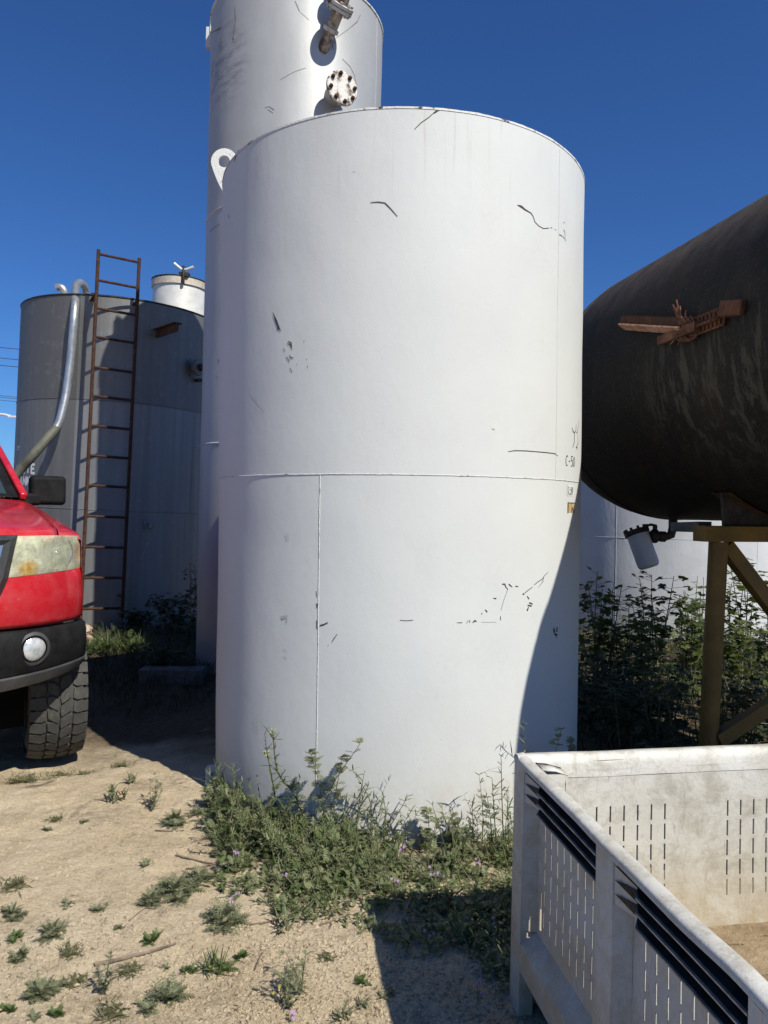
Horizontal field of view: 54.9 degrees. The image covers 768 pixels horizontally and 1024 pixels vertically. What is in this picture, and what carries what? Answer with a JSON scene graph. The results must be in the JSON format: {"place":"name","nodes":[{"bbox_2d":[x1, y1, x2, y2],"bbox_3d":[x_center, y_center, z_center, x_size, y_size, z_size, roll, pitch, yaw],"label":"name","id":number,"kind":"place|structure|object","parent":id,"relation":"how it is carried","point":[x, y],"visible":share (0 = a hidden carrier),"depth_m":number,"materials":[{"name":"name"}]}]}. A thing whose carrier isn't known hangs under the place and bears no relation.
{"place":"outdoors","nodes":[
{"label":"outdoors","id":0,"kind":"place"},
{"bbox_2d":[0,619,767,1023],"bbox_3d":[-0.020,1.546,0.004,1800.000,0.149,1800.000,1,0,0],"label":"ground","id":1,"kind":"structure","parent":0,"point":[150,741],"depth_m":2.93,"materials":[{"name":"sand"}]},
{"bbox_2d":[0,1002,17,1012],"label":"weed tuft","id":2,"kind":"object","parent":1,"relation":"on","point":[8,1007],"visible":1,"depth_m":2.19,"materials":[{"name":"green plant"}]},
{"bbox_2d":[5,929,24,943],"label":"weed tuft","id":3,"kind":"object","parent":1,"relation":"on","point":[15,936],"visible":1,"depth_m":2.55,"materials":[{"name":"green plant"}]},
{"bbox_2d":[0,901,29,922],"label":"weed tuft","id":4,"kind":"object","parent":1,"relation":"on","point":[13,912],"visible":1,"depth_m":2.70,"materials":[{"name":"green plant"}]},
{"bbox_2d":[0,875,32,898],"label":"weed tuft","id":5,"kind":"object","parent":1,"relation":"on","point":[17,882],"visible":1,"depth_m":2.90,"materials":[{"name":"green plant"}]},
{"bbox_2d":[7,942,31,964],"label":"weed tuft","id":6,"kind":"object","parent":1,"relation":"on","point":[18,956],"visible":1,"depth_m":2.44,"materials":[{"name":"green plant"}]},
{"bbox_2d":[0,768,43,784],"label":"weed tuft","id":7,"kind":"object","parent":1,"relation":"on","point":[23,778],"visible":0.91,"depth_m":4.11,"materials":[{"name":"green plant"}]},
{"bbox_2d":[26,1007,41,1022],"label":"weed tuft","id":8,"kind":"object","parent":1,"relation":"on","point":[35,1017],"visible":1,"depth_m":2.17,"materials":[{"name":"green plant"}]},
{"bbox_2d":[16,974,69,1007],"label":"weed tuft","id":9,"kind":"object","parent":1,"relation":"on","point":[43,988],"visible":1,"depth_m":2.26,"materials":[{"name":"green plant"}]},
{"bbox_2d":[0,446,87,758],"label":"pickup truck","id":10,"kind":"object","parent":1,"relation":"on","point":[43,678],"visible":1,"depth_m":4.17,"materials":[{"name":"red paint"}]},
{"bbox_2d":[32,918,70,945],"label":"weed tuft","id":11,"kind":"object","parent":1,"relation":"on","point":[51,930],"visible":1,"depth_m":2.58,"materials":[{"name":"green plant"}]},
{"bbox_2d":[43,814,63,822],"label":"weed tuft","id":12,"kind":"object","parent":1,"relation":"on","point":[55,819],"visible":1,"depth_m":3.53,"materials":[{"name":"green plant"}]},
{"bbox_2d":[47,1003,65,1016],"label":"weed tuft","id":13,"kind":"object","parent":1,"relation":"on","point":[56,1012],"visible":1,"depth_m":2.18,"materials":[{"name":"green plant"}]},
{"bbox_2d":[37,766,75,778],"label":"weed tuft","id":14,"kind":"object","parent":1,"relation":"on","point":[58,774],"visible":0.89,"depth_m":4.17,"materials":[{"name":"green plant"}]},
{"bbox_2d":[59,897,74,909],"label":"weed tuft","id":15,"kind":"object","parent":1,"relation":"on","point":[68,903],"visible":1,"depth_m":2.78,"materials":[{"name":"green plant"}]},
{"bbox_2d":[57,939,84,960],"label":"weed tuft","id":16,"kind":"object","parent":1,"relation":"on","point":[67,950],"visible":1,"depth_m":2.49,"materials":[{"name":"green plant"}]},
{"bbox_2d":[61,970,90,988],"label":"weed tuft","id":17,"kind":"object","parent":1,"relation":"on","point":[72,982],"visible":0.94,"depth_m":2.34,"materials":[{"name":"green plant"}]},
{"bbox_2d":[86,623,93,634],"bbox_3d":[-3.285,1.302,8.107,0.217,0.181,0.152,1,0,0],"label":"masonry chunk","id":18,"kind":"object","parent":1,"relation":"on","point":[88,627],"visible":0.22,"depth_m":8.08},
{"bbox_2d":[90,902,108,912],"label":"weed tuft","id":19,"kind":"object","parent":1,"relation":"on","point":[98,907],"visible":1,"depth_m":2.77,"materials":[{"name":"green plant"}]},
{"bbox_2d":[93,951,114,994],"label":"weed tuft","id":20,"kind":"object","parent":1,"relation":"on","point":[102,985],"visible":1,"depth_m":2.28,"materials":[{"name":"green plant"}]},
{"bbox_2d":[86,631,127,653],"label":"weed tuft","id":21,"kind":"object","parent":1,"relation":"on","point":[99,637],"visible":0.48,"depth_m":7.61,"materials":[{"name":"green plant"}]},
{"bbox_2d":[14,262,204,626],"bbox_3d":[-3.564,-0.980,9.996,2.957,4.786,3.503,3,0,0],"label":"storage tank","id":22,"kind":"object","parent":1,"relation":"on","point":[53,381],"visible":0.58,"depth_m":9.24,"materials":[{"name":"grey metal"}]},
{"bbox_2d":[80,249,140,618],"bbox_3d":[-3.377,-0.918,9.072,0.554,4.383,0.467,3,-1,-31],"label":"ladder","id":23,"kind":"object","parent":22,"relation":"attached to","point":[94,297],"visible":0.84,"depth_m":8.87,"materials":[{"name":"metal"}]},
{"bbox_2d":[92,994,133,1023],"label":"weed tuft","id":24,"kind":"object","parent":1,"relation":"on","point":[113,1009],"visible":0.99,"depth_m":2.20,"materials":[{"name":"green plant"}]},
{"bbox_2d":[102,781,128,802],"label":"weed tuft","id":25,"kind":"object","parent":1,"relation":"on","point":[112,791],"visible":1,"depth_m":3.71,"materials":[{"name":"plant"}]},
{"bbox_2d":[89,633,151,653],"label":"weed tuft","id":26,"kind":"object","parent":1,"relation":"on","point":[107,640],"visible":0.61,"depth_m":7.60,"materials":[{"name":"green plant"}]},
{"bbox_2d":[110,759,137,768],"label":"weed tuft","id":27,"kind":"object","parent":1,"relation":"on","point":[121,764],"visible":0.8,"depth_m":4.36,"materials":[{"name":"green plant"}]},
{"bbox_2d":[107,960,145,983],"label":"weed tuft","id":28,"kind":"object","parent":1,"relation":"on","point":[128,969],"visible":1,"depth_m":2.38,"materials":[{"name":"green plant"}]},
{"bbox_2d":[120,772,140,783],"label":"weed tuft","id":29,"kind":"object","parent":1,"relation":"on","point":[130,776],"visible":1,"depth_m":3.97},
{"bbox_2d":[108,627,154,651],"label":"weed tuft","id":30,"kind":"object","parent":1,"relation":"on","point":[130,632],"visible":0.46,"depth_m":7.86,"materials":[{"name":"green plant"}]},
{"bbox_2d":[95,942,175,965],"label":"dry twig","id":31,"kind":"object","parent":1,"relation":"on","point":[128,956],"visible":0.94,"depth_m":2.47,"materials":[{"name":"wood"}]},
{"bbox_2d":[116,608,159,631],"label":"shade bush","id":32,"kind":"object","parent":1,"relation":"on","point":[133,616],"visible":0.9,"depth_m":8.91,"materials":[{"name":"green plant"}]},
{"bbox_2d":[139,858,151,868],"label":"weed tuft","id":33,"kind":"object","parent":1,"relation":"on","point":[145,863],"visible":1,"depth_m":3.10,"materials":[{"name":"green plant"}]},
{"bbox_2d":[131,884,165,909],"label":"weed tuft","id":34,"kind":"object","parent":1,"relation":"on","point":[151,898],"visible":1,"depth_m":2.80,"materials":[{"name":"green plant"}]},
{"bbox_2d":[86,617,215,717],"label":"undergrowth","id":35,"kind":"object","parent":1,"relation":"on","point":[103,676],"visible":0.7,"depth_m":6.62,"materials":[{"name":"green plant"}]},
{"bbox_2d":[139,927,163,946],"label":"weed tuft","id":36,"kind":"object","parent":1,"relation":"on","point":[148,939],"visible":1,"depth_m":2.57,"materials":[{"name":"green plant"}]},
{"bbox_2d":[143,771,162,811],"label":"weed tuft","id":37,"kind":"object","parent":1,"relation":"on","point":[156,794],"visible":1,"depth_m":3.67,"materials":[{"name":"green plant"}]},
{"bbox_2d":[130,637,191,665],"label":"shade bush","id":38,"kind":"object","parent":1,"relation":"on","point":[156,650],"visible":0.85,"depth_m":6.58,"materials":[{"name":"green plant"}]},
{"bbox_2d":[134,972,194,1017],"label":"weed tuft","id":39,"kind":"object","parent":1,"relation":"on","point":[168,990],"visible":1,"depth_m":2.25,"materials":[{"name":"green plant"}]},
{"bbox_2d":[145,593,195,632],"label":"shade bush","id":40,"kind":"object","parent":1,"relation":"on","point":[178,602],"visible":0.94,"depth_m":8.69,"materials":[{"name":"green plant"}]},
{"bbox_2d":[138,666,205,686],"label":"concrete block","id":41,"kind":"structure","parent":1,"relation":"on","point":[170,671],"depth_m":6.28,"materials":[{"name":"concrete"}]},
{"bbox_2d":[158,808,188,829],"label":"weed tuft","id":42,"kind":"object","parent":1,"relation":"on","point":[175,818],"visible":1,"depth_m":3.50,"materials":[{"name":"green plant"}]},
{"bbox_2d":[154,872,204,907],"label":"weed tuft","id":43,"kind":"object","parent":1,"relation":"on","point":[178,887],"visible":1,"depth_m":2.86,"materials":[{"name":"green plant"}]},
{"bbox_2d":[179,565,197,641],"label":"shade bush","id":44,"kind":"object","parent":1,"relation":"on","point":[192,624],"visible":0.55,"depth_m":8.29,"materials":[{"name":"green plant"}]},
{"bbox_2d":[179,963,199,973],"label":"weed tuft","id":45,"kind":"object","parent":1,"relation":"on","point":[193,969],"visible":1,"depth_m":2.40,"materials":[{"name":"green plant"}]},
{"bbox_2d":[185,804,204,816],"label":"weed tuft","id":46,"kind":"object","parent":1,"relation":"on","point":[194,809],"visible":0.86,"depth_m":3.61,"materials":[{"name":"green plant"}]},
{"bbox_2d":[175,854,216,863],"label":"dry twig","id":47,"kind":"object","parent":1,"relation":"on","point":[194,859],"visible":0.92,"depth_m":3.16,"materials":[{"name":"wood"}]},
{"bbox_2d":[182,863,218,892],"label":"weed tuft","id":48,"kind":"object","parent":1,"relation":"on","point":[204,877],"visible":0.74,"depth_m":2.97,"materials":[{"name":"green plant"}]},
{"bbox_2d":[192,767,218,799],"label":"tall weed","id":49,"kind":"object","parent":1,"relation":"on","point":[210,779],"visible":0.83,"depth_m":3.58,"materials":[{"name":"green plant"}]},
{"bbox_2d":[194,945,245,978],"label":"weed tuft","id":50,"kind":"object","parent":1,"relation":"on","point":[224,966],"visible":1,"depth_m":2.42,"materials":[{"name":"green plant"}]},
{"bbox_2d":[199,893,251,934],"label":"weed tuft","id":51,"kind":"object","parent":1,"relation":"on","point":[226,916],"visible":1,"depth_m":2.67,"materials":[{"name":"green plant"}]},
{"bbox_2d":[224,760,243,794],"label":"tall weed","id":52,"kind":"object","parent":1,"relation":"on","point":[235,776],"visible":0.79,"depth_m":3.54,"materials":[{"name":"green plant"}]},
{"bbox_2d":[234,949,250,959],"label":"weed tuft","id":53,"kind":"object","parent":1,"relation":"on","point":[243,954],"visible":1,"depth_m":2.48,"materials":[{"name":"green plant"}]},
{"bbox_2d":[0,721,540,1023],"bbox_3d":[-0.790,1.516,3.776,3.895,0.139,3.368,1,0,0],"label":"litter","id":54,"kind":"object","parent":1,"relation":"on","point":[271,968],"visible":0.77,"depth_m":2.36,"materials":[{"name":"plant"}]},
{"bbox_2d":[263,728,287,821],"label":"tall weed","id":55,"kind":"object","parent":1,"relation":"on","point":[277,786],"visible":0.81,"depth_m":3.38,"materials":[{"name":"green plant"}]},
{"bbox_2d":[258,720,312,828],"bbox_3d":[-0.426,1.199,3.314,0.126,0.607,0.356,1,0,44],"label":"tall weed","id":56,"kind":"object","parent":1,"relation":"on","point":[293,784],"visible":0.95,"depth_m":3.33,"materials":[{"name":"green plant"}]},
{"bbox_2d":[274,901,296,933],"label":"weed tuft","id":57,"kind":"object","parent":1,"relation":"on","point":[284,921],"visible":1,"depth_m":2.64,"materials":[{"name":"plant"}]},
{"bbox_2d":[274,964,298,1008],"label":"weed tuft","id":58,"kind":"object","parent":1,"relation":"on","point":[288,997],"visible":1,"depth_m":2.23,"materials":[{"name":"green plant"}]},
{"bbox_2d":[195,0,383,674],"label":"storage tank","id":59,"kind":"object","parent":1,"relation":"on","point":[274,64],"visible":0.37,"depth_m":6.66,"materials":[{"name":"metal"}]},
{"bbox_2d":[270,950,314,994],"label":"weed tuft","id":60,"kind":"object","parent":1,"relation":"on","point":[299,987],"visible":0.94,"depth_m":2.29,"materials":[{"name":"green plant"}]},
{"bbox_2d":[305,748,333,811],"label":"tall weed","id":61,"kind":"object","parent":1,"relation":"on","point":[312,759],"visible":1,"depth_m":3.29,"materials":[{"name":"green plant"}]},
{"bbox_2d":[314,951,337,962],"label":"weed tuft","id":62,"kind":"object","parent":1,"relation":"on","point":[330,958],"visible":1,"depth_m":2.48,"materials":[{"name":"green plant"}]},
{"bbox_2d":[318,753,350,826],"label":"tall weed","id":63,"kind":"object","parent":1,"relation":"on","point":[340,790],"visible":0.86,"depth_m":3.30,"materials":[{"name":"green plant"}]},
{"bbox_2d":[313,737,363,821],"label":"tall weed","id":64,"kind":"object","parent":1,"relation":"on","point":[346,760],"visible":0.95,"depth_m":3.28,"materials":[{"name":"green plant"}]},
{"bbox_2d":[329,997,358,1022],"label":"weed tuft","id":65,"kind":"object","parent":1,"relation":"on","point":[343,1009],"visible":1,"depth_m":2.19,"materials":[{"name":"plant"}]},
{"bbox_2d":[193,760,512,992],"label":"weeds","id":66,"kind":"object","parent":1,"relation":"on","point":[317,856],"visible":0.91,"depth_m":2.99,"materials":[{"name":"green plant"}]},
{"bbox_2d":[343,765,368,830],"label":"tall weed","id":67,"kind":"object","parent":1,"relation":"on","point":[360,793],"visible":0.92,"depth_m":3.26,"materials":[{"name":"green plant"}]},
{"bbox_2d":[349,764,374,830],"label":"tall weed","id":68,"kind":"object","parent":1,"relation":"on","point":[359,782],"visible":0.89,"depth_m":3.28,"materials":[{"name":"green plant"}]},
{"bbox_2d":[355,972,370,987],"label":"weed tuft","id":69,"kind":"object","parent":1,"relation":"on","point":[359,979],"visible":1,"depth_m":2.35,"materials":[{"name":"green plant"}]},
{"bbox_2d":[355,992,373,1008],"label":"weed tuft","id":70,"kind":"object","parent":1,"relation":"on","point":[365,1003],"visible":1,"depth_m":2.24,"materials":[{"name":"plant"}]},
{"bbox_2d":[378,774,391,829],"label":"tall weed","id":71,"kind":"object","parent":1,"relation":"on","point":[386,823],"visible":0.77,"depth_m":3.27,"materials":[{"name":"green plant"}]},
{"bbox_2d":[377,985,395,999],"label":"weed tuft","id":72,"kind":"object","parent":1,"relation":"on","point":[387,994],"visible":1,"depth_m":2.29,"materials":[{"name":"green plant"}]},
{"bbox_2d":[205,106,584,846],"bbox_3d":[0.040,-0.303,4.339,2.162,3.643,2.067,1,0,0],"label":"storage tank","id":73,"kind":"object","parent":1,"relation":"on","point":[399,430],"visible":0.96,"depth_m":3.39,"materials":[{"name":"metal"}]},
{"bbox_2d":[379,794,413,841],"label":"tall weed","id":74,"kind":"object","parent":1,"relation":"on","point":[390,824],"visible":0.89,"depth_m":3.28,"materials":[{"name":"green plant"}]},
{"bbox_2d":[394,802,419,843],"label":"tall weed","id":75,"kind":"object","parent":1,"relation":"on","point":[401,820],"visible":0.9,"depth_m":3.26,"materials":[{"name":"green plant"}]},
{"bbox_2d":[417,806,436,843],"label":"tall weed","id":76,"kind":"object","parent":1,"relation":"on","point":[427,831],"visible":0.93,"depth_m":3.24,"materials":[{"name":"green plant"}]},
{"bbox_2d":[444,812,476,841],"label":"tall weed","id":77,"kind":"object","parent":1,"relation":"on","point":[455,821],"visible":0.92,"depth_m":3.22,"materials":[{"name":"green plant"}]},
{"bbox_2d":[461,793,479,844],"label":"tall weed","id":78,"kind":"object","parent":1,"relation":"on","point":[473,835],"visible":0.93,"depth_m":3.23,"materials":[{"name":"green plant"}]},
{"bbox_2d":[475,980,483,999],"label":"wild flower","id":79,"kind":"object","parent":1,"relation":"on","point":[482,992],"visible":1,"depth_m":2.27,"materials":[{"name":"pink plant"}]},
{"bbox_2d":[470,767,498,851],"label":"tall weed","id":80,"kind":"object","parent":1,"relation":"on","point":[482,802],"visible":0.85,"depth_m":3.23,"materials":[{"name":"green plant"}]},
{"bbox_2d":[477,794,506,853],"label":"tall weed","id":81,"kind":"object","parent":1,"relation":"on","point":[487,824],"visible":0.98,"depth_m":3.19,"materials":[{"name":"green plant"}]},
{"bbox_2d":[486,775,501,842],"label":"tall weed","id":82,"kind":"object","parent":1,"relation":"on","point":[495,804],"visible":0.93,"depth_m":3.16,"materials":[{"name":"green plant"}]},
{"bbox_2d":[490,753,511,852],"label":"tall weed","id":83,"kind":"object","parent":1,"relation":"on","point":[501,798],"visible":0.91,"depth_m":3.14,"materials":[{"name":"green plant"}]},
{"bbox_2d":[500,785,513,848],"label":"tall weed","id":84,"kind":"object","parent":1,"relation":"on","point":[507,798],"visible":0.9,"depth_m":3.12,"materials":[{"name":"green plant"}]},
{"bbox_2d":[517,722,533,752],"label":"tall weed","id":85,"kind":"object","parent":1,"relation":"on","point":[524,740],"visible":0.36,"depth_m":3.41,"materials":[{"name":"green plant"}]},
{"bbox_2d":[549,727,563,751],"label":"tall weed","id":86,"kind":"object","parent":1,"relation":"on","point":[554,739],"visible":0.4,"depth_m":3.43,"materials":[{"name":"green plant"}]},
{"bbox_2d":[563,736,575,751],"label":"tall weed","id":87,"kind":"object","parent":1,"relation":"on","point":[571,740],"visible":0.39,"depth_m":3.52,"materials":[{"name":"green plant"}]},
{"bbox_2d":[577,640,626,737],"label":"bush","id":88,"kind":"object","parent":1,"relation":"on","point":[594,686],"visible":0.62,"depth_m":4.89,"materials":[{"name":"green plant"}]},
{"bbox_2d":[578,566,640,715],"bbox_3d":[1.615,0.952,5.502,0.496,1.091,0.474,1,0,0],"label":"mallow bush","id":89,"kind":"object","parent":1,"relation":"on","point":[606,598],"visible":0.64,"depth_m":5.44,"materials":[{"name":"green plant"}]},
{"bbox_2d":[588,601,667,718],"bbox_3d":[1.757,1.075,5.287,0.497,0.868,0.479,1,0,0],"label":"mallow bush","id":90,"kind":"object","parent":1,"relation":"on","point":[636,626],"visible":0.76,"depth_m":5.28,"materials":[{"name":"green plant"}]},
{"bbox_2d":[594,661,672,749],"bbox_3d":[1.554,1.227,4.703,0.484,0.560,0.437,1,0,0],"label":"bush","id":91,"kind":"object","parent":1,"relation":"on","point":[624,704],"visible":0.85,"depth_m":4.67,"materials":[{"name":"green plant"}]},
{"bbox_2d":[510,744,767,1023],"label":"harvest bin","id":92,"kind":"object","parent":1,"relation":"on","point":[606,928],"visible":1,"depth_m":2.16,"materials":[{"name":"white plastic"}]},
{"bbox_2d":[614,571,689,705],"bbox_3d":[2.052,0.989,5.699,0.555,1.072,0.396,1,0,-15],"label":"mallow bush","id":93,"kind":"object","parent":1,"relation":"on","point":[663,633],"visible":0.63,"depth_m":5.68,"materials":[{"name":"green plant"}]},
{"bbox_2d":[628,664,699,747],"bbox_3d":[1.746,1.238,4.607,0.530,0.570,0.374,1,0,0],"label":"bush","id":94,"kind":"object","parent":1,"relation":"on","point":[673,691],"visible":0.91,"depth_m":4.57,"materials":[{"name":"green plant"}]},
{"bbox_2d":[577,610,767,808],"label":"undergrowth","id":95,"kind":"object","parent":1,"relation":"on","point":[638,729],"visible":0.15,"depth_m":5.19,"materials":[{"name":"green plant"}]},
{"bbox_2d":[579,480,767,642],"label":"storage tank","id":96,"kind":"object","parent":1,"relation":"on","point":[606,553],"visible":0.19,"depth_m":8.95,"materials":[{"name":"metal"}]},
{"bbox_2d":[581,194,767,745],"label":"horizontal tank","id":97,"kind":"object","parent":1,"relation":"on","point":[674,385],"visible":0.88,"depth_m":3.99,"materials":[{"name":"black metal"}]},
{"bbox_2d":[672,576,705,670],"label":"mallow bush","id":98,"kind":"object","parent":1,"relation":"on","point":[700,633],"visible":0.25,"depth_m":6.91,"materials":[{"name":"green plant"}]},
{"bbox_2d":[666,592,732,704],"bbox_3d":[2.425,1.079,5.831,0.442,0.914,0.486,1,0,-25],"label":"mallow bush","id":99,"kind":"object","parent":1,"relation":"on","point":[686,645],"visible":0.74,"depth_m":5.84,"materials":[{"name":"green plant"}]},
{"bbox_2d":[646,681,767,744],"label":"dry grass clump","id":100,"kind":"object","parent":1,"relation":"on","point":[723,713],"visible":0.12,"depth_m":4.62,"materials":[{"name":"green plant"}]},
{"bbox_2d":[698,619,762,701],"bbox_3d":[2.803,1.221,6.024,0.473,0.705,0.399,1,0,0],"label":"mallow bush","id":101,"kind":"object","parent":1,"relation":"on","point":[738,633],"visible":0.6,"depth_m":5.97,"materials":[{"name":"green plant"}]},
{"bbox_2d":[719,665,767,744],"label":"bush","id":102,"kind":"object","parent":1,"relation":"on","point":[739,700],"visible":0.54,"depth_m":4.47,"materials":[{"name":"green plant"}]},
{"bbox_2d":[723,558,767,675],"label":"mallow bush","id":103,"kind":"object","parent":1,"relation":"on","point":[742,588],"visible":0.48,"depth_m":6.85,"materials":[{"name":"green plant"}]},
{"bbox_2d":[740,617,767,725],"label":"mallow bush","id":104,"kind":"object","parent":1,"relation":"on","point":[762,657],"visible":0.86,"depth_m":5.20,"materials":[{"name":"green plant"}]},
{"bbox_2d":[749,574,767,664],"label":"mallow bush","id":105,"kind":"object","parent":1,"relation":"on","point":[766,582],"visible":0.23,"depth_m":7.26,"materials":[{"name":"green plant"}]},
{"bbox_2d":[0,0,767,467],"label":"sky","id":106,"kind":"structure","parent":0,"point":[661,106],"materials":[{"name":"blue"}]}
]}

